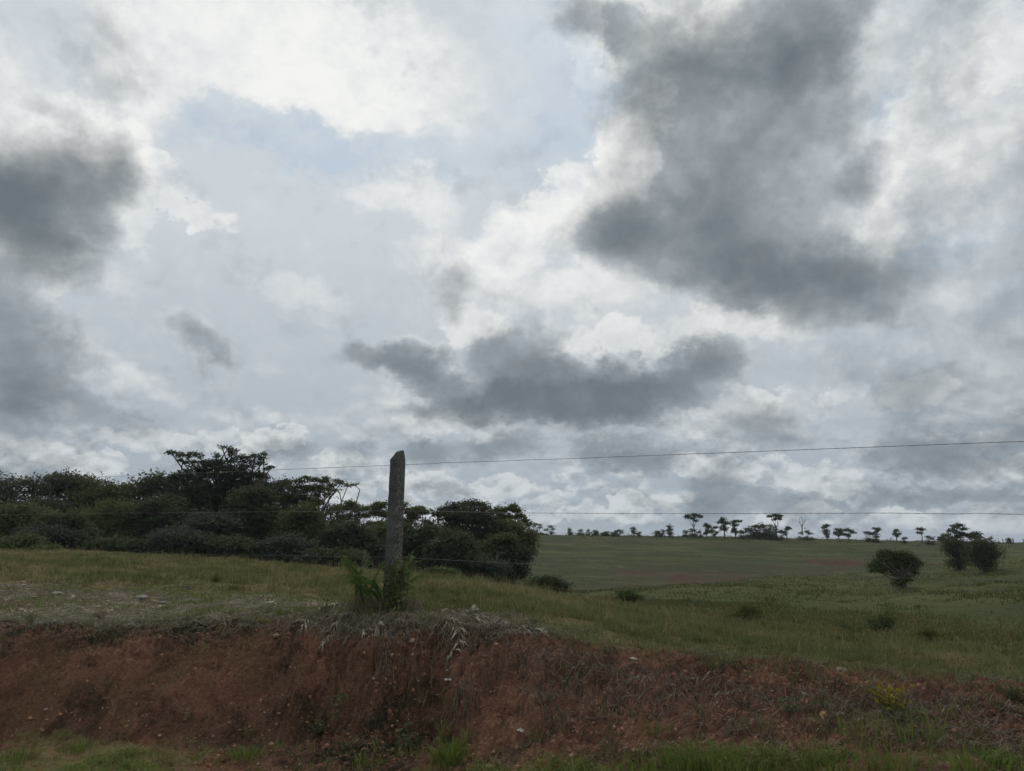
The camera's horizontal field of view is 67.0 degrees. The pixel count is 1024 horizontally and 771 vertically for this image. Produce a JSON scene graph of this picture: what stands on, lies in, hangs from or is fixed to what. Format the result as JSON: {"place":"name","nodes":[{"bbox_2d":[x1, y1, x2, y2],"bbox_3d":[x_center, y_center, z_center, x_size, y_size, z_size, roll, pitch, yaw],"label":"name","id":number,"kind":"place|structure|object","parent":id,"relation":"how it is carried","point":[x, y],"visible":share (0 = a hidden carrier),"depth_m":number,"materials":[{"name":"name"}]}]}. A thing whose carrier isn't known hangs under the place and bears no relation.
{"place":"outdoors","nodes":[
{"label":"outdoors","id":0,"kind":"place"},
{"bbox_2d":[0,535,1023,770],"bbox_3d":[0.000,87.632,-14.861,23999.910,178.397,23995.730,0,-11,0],"label":"ground","id":1,"kind":"structure","parent":0,"point":[20,683],"depth_m":6.00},
{"bbox_2d":[0,501,21,535],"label":"bush","id":2,"kind":"object","parent":1,"relation":"on","point":[2,527],"visible":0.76,"depth_m":44.44,"materials":[{"name":"green plant"}]},
{"bbox_2d":[0,742,46,763],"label":"grass tuft","id":3,"kind":"object","parent":1,"relation":"on","point":[17,756],"visible":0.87,"depth_m":5.34,"materials":[{"name":"plant"}]},
{"bbox_2d":[0,499,64,537],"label":"bush","id":4,"kind":"object","parent":1,"relation":"on","point":[26,520],"visible":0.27,"depth_m":45.02,"materials":[{"name":"green plant"}]},
{"bbox_2d":[0,531,75,549],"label":"bush","id":5,"kind":"object","parent":1,"relation":"on","point":[29,541],"visible":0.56,"depth_m":38.69,"materials":[{"name":"green plant"}]},
{"bbox_2d":[0,470,83,516],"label":"broadleaf tree","id":6,"kind":"object","parent":1,"relation":"on","point":[8,491],"visible":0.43,"depth_m":54.96,"materials":[{"name":"green plant"}]},
{"bbox_2d":[0,518,93,550],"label":"thicket","id":7,"kind":"object","parent":1,"relation":"on","point":[64,536],"visible":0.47,"depth_m":40.72,"materials":[{"name":"green plant"}]},
{"bbox_2d":[30,466,103,511],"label":"broadleaf tree","id":8,"kind":"object","parent":1,"relation":"on","point":[65,485],"visible":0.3,"depth_m":57.23,"materials":[{"name":"green plant"}]},
{"bbox_2d":[32,505,106,547],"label":"bush","id":9,"kind":"object","parent":1,"relation":"on","point":[77,521],"visible":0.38,"depth_m":41.93,"materials":[{"name":"green plant"}]},
{"bbox_2d":[56,735,111,755],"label":"grass tuft","id":10,"kind":"object","parent":1,"relation":"on","point":[79,748],"visible":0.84,"depth_m":5.69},
{"bbox_2d":[56,473,136,531],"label":"broadleaf tree","id":11,"kind":"object","parent":1,"relation":"on","point":[90,496],"visible":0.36,"depth_m":56.20,"materials":[{"name":"green plant"}]},
{"bbox_2d":[69,532,152,554],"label":"thicket","id":12,"kind":"object","parent":1,"relation":"on","point":[106,544],"visible":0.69,"depth_m":40.54,"materials":[{"name":"green plant"}]},
{"bbox_2d":[71,494,161,538],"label":"bush","id":13,"kind":"object","parent":1,"relation":"on","point":[107,518],"visible":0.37,"depth_m":45.93,"materials":[{"name":"green plant"}]},
{"bbox_2d":[99,480,136,528],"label":"broadleaf tree","id":14,"kind":"object","parent":1,"relation":"on","point":[116,490],"visible":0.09,"depth_m":56.59,"materials":[{"name":"green plant"}]},
{"bbox_2d":[110,491,195,543],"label":"bush","id":15,"kind":"object","parent":1,"relation":"on","point":[158,512],"visible":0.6,"depth_m":44.87,"materials":[{"name":"green plant"}]},
{"bbox_2d":[115,467,190,530],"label":"broadleaf tree","id":16,"kind":"object","parent":1,"relation":"on","point":[148,486],"visible":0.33,"depth_m":55.16,"materials":[{"name":"green plant"}]},
{"bbox_2d":[138,523,224,556],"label":"thicket","id":17,"kind":"object","parent":1,"relation":"on","point":[179,539],"visible":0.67,"depth_m":40.65,"materials":[{"name":"green plant"}]},
{"bbox_2d":[165,509,248,555],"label":"bush","id":18,"kind":"object","parent":1,"relation":"on","point":[218,523],"visible":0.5,"depth_m":42.92,"materials":[{"name":"green plant"}]},
{"bbox_2d":[160,444,277,525],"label":"broadleaf tree","id":19,"kind":"object","parent":1,"relation":"on","point":[199,489],"visible":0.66,"depth_m":49.40,"materials":[{"name":"green plant"}]},
{"bbox_2d":[191,533,279,560],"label":"thicket","id":20,"kind":"object","parent":1,"relation":"on","point":[239,545],"visible":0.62,"depth_m":40.59,"materials":[{"name":"green plant"}]},
{"bbox_2d":[224,741,264,762],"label":"grass tuft","id":21,"kind":"object","parent":1,"relation":"on","point":[249,754],"visible":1,"depth_m":5.36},
{"bbox_2d":[218,479,284,544],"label":"bush","id":22,"kind":"object","parent":1,"relation":"on","point":[258,502],"visible":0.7,"depth_m":44.95,"materials":[{"name":"green plant"}]},
{"bbox_2d":[251,474,293,534],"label":"broadleaf tree","id":23,"kind":"object","parent":1,"relation":"on","point":[275,483],"visible":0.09,"depth_m":53.11,"materials":[{"name":"green plant"}]},
{"bbox_2d":[251,530,334,564],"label":"thicket","id":24,"kind":"object","parent":1,"relation":"on","point":[292,546],"visible":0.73,"depth_m":40.65,"materials":[{"name":"green plant"}]},
{"bbox_2d":[0,584,597,637],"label":"shelf grass","id":25,"kind":"structure","parent":1,"relation":"on","point":[211,600],"depth_m":8.28,"materials":[{"name":"plant"}]},
{"bbox_2d":[0,576,599,669],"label":"dry stem litter","id":26,"kind":"object","parent":1,"relation":"on","point":[404,621],"visible":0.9,"depth_m":6.51,"materials":[{"name":"plant"}]},
{"bbox_2d":[480,613,511,626],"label":"dead frond","id":27,"kind":"object","parent":26,"relation":"on","point":[505,622],"visible":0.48,"depth_m":6.05,"materials":[{"name":"plant"}]},
{"bbox_2d":[453,612,504,623],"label":"dead frond","id":28,"kind":"object","parent":27,"relation":"on","point":[476,616],"visible":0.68,"depth_m":6.28,"materials":[{"name":"plant"}]},
{"bbox_2d":[267,496,332,561],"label":"bush","id":29,"kind":"object","parent":1,"relation":"on","point":[305,524],"visible":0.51,"depth_m":43.92,"materials":[{"name":"green plant"}]},
{"bbox_2d":[289,617,320,634],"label":"dead frond","id":30,"kind":"object","parent":1,"relation":"on","point":[303,621],"visible":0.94,"depth_m":6.47,"materials":[{"name":"plant"}]},
{"bbox_2d":[305,712,324,732],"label":"leafy weed","id":31,"kind":"object","parent":1,"relation":"on","point":[320,728],"visible":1,"depth_m":5.59,"materials":[{"name":"green plant"}]},
{"bbox_2d":[276,475,359,530],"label":"broadleaf tree","id":32,"kind":"object","parent":1,"relation":"on","point":[296,495],"visible":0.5,"depth_m":51.37,"materials":[{"name":"green plant"}]},
{"bbox_2d":[316,617,341,651],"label":"dead frond","id":33,"kind":"object","parent":1,"relation":"on","point":[330,629],"visible":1,"depth_m":6.30,"materials":[{"name":"plant"}]},
{"bbox_2d":[301,545,372,569],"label":"thicket","id":34,"kind":"object","parent":1,"relation":"on","point":[352,555],"visible":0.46,"depth_m":40.44,"materials":[{"name":"green plant"}]},
{"bbox_2d":[327,690,348,719],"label":"leafy weed","id":35,"kind":"object","parent":1,"relation":"on","point":[339,704],"visible":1,"depth_m":5.64,"materials":[{"name":"green plant"}]},
{"bbox_2d":[313,517,383,555],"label":"bush","id":36,"kind":"object","parent":1,"relation":"on","point":[353,534],"visible":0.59,"depth_m":42.84,"materials":[{"name":"green plant"}]},
{"bbox_2d":[325,498,375,527],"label":"broadleaf tree","id":37,"kind":"object","parent":1,"relation":"on","point":[349,505],"visible":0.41,"depth_m":54.07,"materials":[{"name":"green plant"}]},
{"bbox_2d":[362,621,385,638],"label":"dead frond","id":38,"kind":"object","parent":1,"relation":"on","point":[377,629],"visible":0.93,"depth_m":6.20,"materials":[{"name":"plant"}]},
{"bbox_2d":[352,746,396,769],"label":"grass tuft","id":39,"kind":"object","parent":1,"relation":"on","point":[366,761],"visible":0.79,"depth_m":4.95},
{"bbox_2d":[334,549,431,613],"bbox_3d":[-1.132,1.741,6.894,0.988,0.561,0.540,0,-11,0],"label":"young palm","id":40,"kind":"object","parent":1,"relation":"on","point":[359,583],"visible":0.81,"depth_m":6.81,"materials":[{"name":"green plant"}]},
{"bbox_2d":[363,537,402,570],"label":"thicket","id":41,"kind":"object","parent":1,"relation":"on","point":[377,559],"visible":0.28,"depth_m":42.93,"materials":[{"name":"green plant"}]},
{"bbox_2d":[366,521,404,553],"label":"bush","id":42,"kind":"object","parent":1,"relation":"on","point":[381,530],"visible":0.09,"depth_m":44.86,"materials":[{"name":"green plant"}]},
{"bbox_2d":[349,626,428,716],"bbox_3d":[-0.921,2.148,5.818,0.623,0.597,0.355,3,-11,-13],"label":"root tassel","id":43,"kind":"object","parent":1,"relation":"on","point":[377,666],"visible":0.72,"depth_m":5.90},
{"bbox_2d":[383,450,405,604],"bbox_3d":[-1.077,1.455,7.052,0.173,1.726,0.154,0,-11,0],"label":"fence post","id":44,"kind":"object","parent":1,"relation":"on","point":[394,533],"visible":0.63,"depth_m":7.06,"materials":[{"name":"concrete"}]},
{"bbox_2d":[0,550,1015,580],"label":"fence wire","id":45,"kind":"object","parent":44,"relation":"attached to","point":[584,566],"visible":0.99,"depth_m":6.14,"materials":[{"name":"metal"}]},
{"bbox_2d":[17,511,1000,514],"bbox_3d":[-5.236,1.605,9.315,31.200,0.339,0.005,-6,-12,27],"label":"fence wire","id":46,"kind":"object","parent":44,"relation":"attached to","point":[608,513],"visible":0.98,"depth_m":6.00,"materials":[{"name":"metal"}]},
{"bbox_2d":[7,441,1023,480],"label":"fence wire","id":47,"kind":"object","parent":44,"relation":"attached to","point":[574,458],"visible":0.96,"depth_m":6.36,"materials":[{"name":"metal"}]},
{"bbox_2d":[381,554,409,612],"bbox_3d":[-1.020,1.723,6.717,0.277,0.510,0.202,4,-12,-18],"label":"climbing weed","id":48,"kind":"object","parent":1,"relation":"on","point":[394,599],"visible":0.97,"depth_m":6.69,"materials":[{"name":"green plant"}]},
{"bbox_2d":[363,498,429,526],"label":"broadleaf tree","id":49,"kind":"object","parent":1,"relation":"on","point":[413,513],"visible":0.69,"depth_m":53.04,"materials":[{"name":"green plant"}]},
{"bbox_2d":[394,721,427,753],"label":"leafy weed","id":50,"kind":"object","parent":1,"relation":"on","point":[410,743],"visible":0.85,"depth_m":5.17,"materials":[{"name":"green plant"}]},
{"bbox_2d":[385,519,441,566],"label":"bush","id":51,"kind":"object","parent":1,"relation":"on","point":[414,539],"visible":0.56,"depth_m":43.75,"materials":[{"name":"green plant"}]},
{"bbox_2d":[402,555,450,572],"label":"thicket","id":52,"kind":"object","parent":1,"relation":"on","point":[416,564],"visible":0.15,"depth_m":42.77,"materials":[{"name":"green plant"}]},
{"bbox_2d":[419,564,462,576],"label":"shrub","id":53,"kind":"object","parent":1,"relation":"on","point":[436,569],"visible":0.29,"depth_m":23.25,"materials":[{"name":"green plant"}]},
{"bbox_2d":[432,717,454,740],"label":"grass tuft","id":54,"kind":"object","parent":1,"relation":"on","point":[443,732],"visible":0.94,"depth_m":5.12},
{"bbox_2d":[425,734,476,767],"bbox_3d":[-0.387,2.258,4.807,0.393,0.166,0.382,7,-13,-31],"label":"grass tuft","id":55,"kind":"object","parent":1,"relation":"on","point":[452,757],"visible":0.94,"depth_m":4.79,"materials":[{"name":"plant"}]},
{"bbox_2d":[414,680,493,722],"bbox_3d":[-0.419,2.184,5.354,0.575,0.282,0.161,-4,-12,21],"label":"root","id":56,"kind":"object","parent":1,"relation":"on","point":[446,689],"visible":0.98,"depth_m":5.42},
{"bbox_2d":[432,675,477,739],"bbox_3d":[-0.388,2.187,5.269,0.352,0.381,0.238,-4,-12,19],"label":"root tassel","id":57,"kind":"object","parent":1,"relation":"on","point":[461,692],"visible":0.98,"depth_m":5.28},
{"bbox_2d":[441,617,468,660],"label":"dead frond","id":58,"kind":"object","parent":1,"relation":"on","point":[459,640],"visible":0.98,"depth_m":5.83,"materials":[{"name":"plant"}]},
{"bbox_2d":[419,524,491,576],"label":"bush","id":59,"kind":"object","parent":1,"relation":"on","point":[447,547],"visible":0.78,"depth_m":42.52,"materials":[{"name":"green plant"}]},
{"bbox_2d":[456,722,481,747],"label":"grass tuft","id":60,"kind":"object","parent":1,"relation":"on","point":[465,736],"visible":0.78,"depth_m":5.02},
{"bbox_2d":[416,498,524,553],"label":"broadleaf tree","id":61,"kind":"object","parent":1,"relation":"on","point":[467,515],"visible":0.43,"depth_m":48.92,"materials":[{"name":"green plant"}]},
{"bbox_2d":[459,552,518,583],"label":"thicket","id":62,"kind":"object","parent":1,"relation":"on","point":[490,569],"visible":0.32,"depth_m":42.80,"materials":[{"name":"green plant"}]},
{"bbox_2d":[478,530,521,559],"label":"forked tree","id":63,"kind":"object","parent":1,"relation":"on","point":[495,542],"visible":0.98,"depth_m":45.33,"materials":[{"name":"green plant"}]},
{"bbox_2d":[474,539,540,584],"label":"shrub","id":64,"kind":"object","parent":1,"relation":"on","point":[519,571],"visible":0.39,"depth_m":47.03,"materials":[{"name":"green plant"}]},
{"bbox_2d":[475,517,545,561],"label":"broadleaf tree","id":65,"kind":"object","parent":1,"relation":"on","point":[529,538],"visible":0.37,"depth_m":48.72,"materials":[{"name":"green plant"}]},
{"bbox_2d":[486,502,536,527],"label":"broadleaf tree","id":66,"kind":"object","parent":1,"relation":"on","point":[513,508],"visible":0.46,"depth_m":51.21,"materials":[{"name":"green plant"}]},
{"bbox_2d":[0,535,1023,657],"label":"pasture tufts","id":67,"kind":"object","parent":1,"relation":"on","point":[974,633],"visible":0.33,"depth_m":22.95,"materials":[{"name":"plant"}]},
{"bbox_2d":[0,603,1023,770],"bbox_3d":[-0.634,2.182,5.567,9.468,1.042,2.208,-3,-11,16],"label":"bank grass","id":68,"kind":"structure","parent":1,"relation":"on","point":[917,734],"depth_m":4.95,"materials":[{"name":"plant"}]},
{"bbox_2d":[0,608,1023,770],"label":"dry bank grass","id":69,"kind":"structure","parent":1,"relation":"on","point":[845,700],"depth_m":4.91,"materials":[{"name":"plant"}]},
{"bbox_2d":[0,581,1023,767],"bbox_3d":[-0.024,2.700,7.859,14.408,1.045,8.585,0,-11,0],"label":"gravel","id":70,"kind":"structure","parent":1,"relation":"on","point":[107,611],"depth_m":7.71,"materials":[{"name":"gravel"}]},
{"bbox_2d":[0,616,1023,770],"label":"soil crumbs","id":71,"kind":"object","parent":1,"relation":"on","point":[953,730],"visible":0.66,"depth_m":5.20,"materials":[{"name":"soil"}]},
{"bbox_2d":[522,573,575,592],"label":"shrub","id":72,"kind":"object","parent":1,"relation":"on","point":[556,582],"visible":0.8,"depth_m":31.77,"materials":[{"name":"green plant"}]},
{"bbox_2d":[537,703,573,735],"bbox_3d":[0.252,2.110,4.871,0.270,0.174,0.181,-9,-14,39],"label":"root tassel","id":73,"kind":"object","parent":1,"relation":"on","point":[549,725],"visible":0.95,"depth_m":4.90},
{"bbox_2d":[542,747,595,770],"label":"grass tuft","id":74,"kind":"object","parent":1,"relation":"on","point":[551,758],"visible":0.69,"depth_m":4.49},
{"bbox_2d":[612,588,644,602],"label":"shrub","id":75,"kind":"object","parent":1,"relation":"on","point":[635,596],"visible":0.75,"depth_m":23.14,"materials":[{"name":"green plant"}]},
{"bbox_2d":[615,750,684,770],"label":"grass tuft","id":76,"kind":"object","parent":1,"relation":"on","point":[647,767],"visible":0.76,"depth_m":4.20,"materials":[{"name":"plant"}]},
{"bbox_2d":[638,717,675,739],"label":"grass tuft","id":77,"kind":"object","parent":1,"relation":"on","point":[656,728],"visible":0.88,"depth_m":4.58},
{"bbox_2d":[330,627,1023,758],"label":"bank roots","id":78,"kind":"object","parent":1,"relation":"on","point":[627,707],"visible":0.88,"depth_m":5.10,"materials":[{"name":"plant"}]},
{"bbox_2d":[682,514,702,533],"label":"umbrella tree","id":79,"kind":"object","parent":1,"relation":"on","point":[692,516],"visible":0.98,"depth_m":164.64,"materials":[{"name":"green plant"}]},
{"bbox_2d":[682,528,702,537],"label":"bush","id":80,"kind":"object","parent":1,"relation":"on","point":[691,533],"visible":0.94,"depth_m":164.00,"materials":[{"name":"green plant"}]},
{"bbox_2d":[652,735,749,770],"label":"grass tuft","id":81,"kind":"object","parent":1,"relation":"on","point":[685,763],"visible":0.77,"depth_m":4.13,"materials":[{"name":"plant"}]},
{"bbox_2d":[714,517,730,537],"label":"tree","id":82,"kind":"object","parent":1,"relation":"on","point":[722,520],"visible":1,"depth_m":163.97,"materials":[{"name":"green plant"}]},
{"bbox_2d":[688,738,784,770],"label":"grass tuft","id":83,"kind":"object","parent":1,"relation":"on","point":[740,765],"visible":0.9,"depth_m":3.99,"materials":[{"name":"plant"}]},
{"bbox_2d":[712,594,784,622],"bbox_3d":[3.876,3.875,12.726,1.205,0.894,0.569,0,-11,0],"label":"shrub","id":84,"kind":"object","parent":1,"relation":"on","point":[751,610],"visible":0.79,"depth_m":12.70,"materials":[{"name":"green plant"}]},
{"bbox_2d":[501,644,1023,770],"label":"dry twig litter","id":85,"kind":"object","parent":1,"relation":"on","point":[721,693],"visible":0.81,"depth_m":4.76,"materials":[{"name":"plant"}]},
{"bbox_2d":[743,522,781,539],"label":"bush","id":86,"kind":"object","parent":1,"relation":"on","point":[767,532],"visible":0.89,"depth_m":163.41,"materials":[{"name":"green plant"}]},
{"bbox_2d":[546,531,1022,546],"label":"crest undergrowth","id":87,"kind":"object","parent":1,"relation":"on","point":[694,537],"visible":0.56,"depth_m":161.45,"materials":[{"name":"green plant"}]},
{"bbox_2d":[774,692,816,713],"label":"leafy weed","id":88,"kind":"object","parent":1,"relation":"on","point":[785,708],"visible":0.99,"depth_m":4.49,"materials":[{"name":"green plant"}]},
{"bbox_2d":[788,739,876,770],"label":"grass tuft","id":89,"kind":"object","parent":1,"relation":"on","point":[832,766],"visible":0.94,"depth_m":3.81,"materials":[{"name":"plant"}]},
{"bbox_2d":[831,704,894,750],"bbox_3d":[1.834,1.750,3.995,0.290,0.225,0.418,0,-11,0],"label":"grass tuft","id":90,"kind":"object","parent":1,"relation":"on","point":[844,727],"visible":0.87,"depth_m":4.01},
{"bbox_2d":[833,597,901,636],"bbox_3d":[5.208,3.579,11.291,0.979,0.949,0.516,0,-11,0],"label":"shrub","id":91,"kind":"object","parent":1,"relation":"on","point":[885,623],"visible":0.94,"depth_m":11.31,"materials":[{"name":"green plant"}]},
{"bbox_2d":[863,530,882,542],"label":"bush","id":92,"kind":"object","parent":1,"relation":"on","point":[872,538],"visible":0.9,"depth_m":163.35,"materials":[{"name":"green plant"}]},
{"bbox_2d":[862,680,913,712],"bbox_3d":[2.183,1.798,4.439,0.262,0.201,0.240,9,-14,-38],"label":"yellow weed","id":93,"kind":"object","parent":1,"relation":"on","point":[888,697],"visible":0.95,"depth_m":4.42,"materials":[{"name":"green plant"}]},
{"bbox_2d":[852,738,933,770],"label":"grass tuft","id":94,"kind":"object","parent":1,"relation":"on","point":[898,761],"visible":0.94,"depth_m":3.69,"materials":[{"name":"plant"}]},
{"bbox_2d":[862,548,926,587],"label":"broadleaf tree","id":95,"kind":"object","parent":1,"relation":"on","point":[904,565],"visible":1,"depth_m":42.17,"materials":[{"name":"green plant"}]},
{"bbox_2d":[876,706,923,727],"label":"leafy weed","id":96,"kind":"object","parent":1,"relation":"on","point":[893,717],"visible":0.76,"depth_m":4.20,"materials":[{"name":"green plant"}]},
{"bbox_2d":[857,705,944,755],"bbox_3d":[1.978,1.726,3.892,0.459,0.219,0.289,-9,-14,39],"label":"grass tuft","id":97,"kind":"object","parent":1,"relation":"on","point":[887,746],"visible":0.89,"depth_m":3.93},
{"bbox_2d":[912,624,948,642],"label":"shrub","id":98,"kind":"object","parent":1,"relation":"on","point":[928,634],"visible":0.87,"depth_m":10.72,"materials":[{"name":"green plant"}]},
{"bbox_2d":[907,702,962,737],"bbox_3d":[2.178,1.732,4.003,0.263,0.198,0.331,-8,-14,37],"label":"grass tuft","id":99,"kind":"object","parent":1,"relation":"on","point":[926,715],"visible":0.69,"depth_m":3.99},
{"bbox_2d":[935,535,972,570],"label":"broadleaf tree","id":100,"kind":"object","parent":1,"relation":"on","point":[952,546],"visible":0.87,"depth_m":63.84,"materials":[{"name":"green plant"}]},
{"bbox_2d":[945,522,970,540],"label":"umbrella tree","id":101,"kind":"object","parent":1,"relation":"on","point":[962,534],"visible":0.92,"depth_m":122.72,"materials":[{"name":"green plant"}]},
{"bbox_2d":[923,736,1023,770],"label":"grass tuft","id":102,"kind":"object","parent":1,"relation":"on","point":[969,767],"visible":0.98,"depth_m":3.63,"materials":[{"name":"plant"}]},
{"bbox_2d":[959,535,1008,571],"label":"broadleaf tree","id":103,"kind":"object","parent":1,"relation":"on","point":[983,555],"visible":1,"depth_m":54.48,"materials":[{"name":"green plant"}]},
{"bbox_2d":[989,676,1023,702],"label":"leafy weed","id":104,"kind":"object","parent":1,"relation":"on","point":[1009,691],"visible":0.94,"depth_m":4.56,"materials":[{"name":"green plant"}]},
{"bbox_2d":[0,545,1023,704],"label":"meadow grass","id":105,"kind":"structure","parent":0,"point":[861,651],"depth_m":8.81,"materials":[{"name":"plant"}]},
{"bbox_2d":[0,729,1023,770],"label":"verge grass","id":106,"kind":"structure","parent":0,"point":[112,757],"depth_m":4.65,"materials":[{"name":"plant"}]},
{"bbox_2d":[0,0,1023,542],"label":"sky","id":107,"kind":"structure","parent":0,"point":[320,235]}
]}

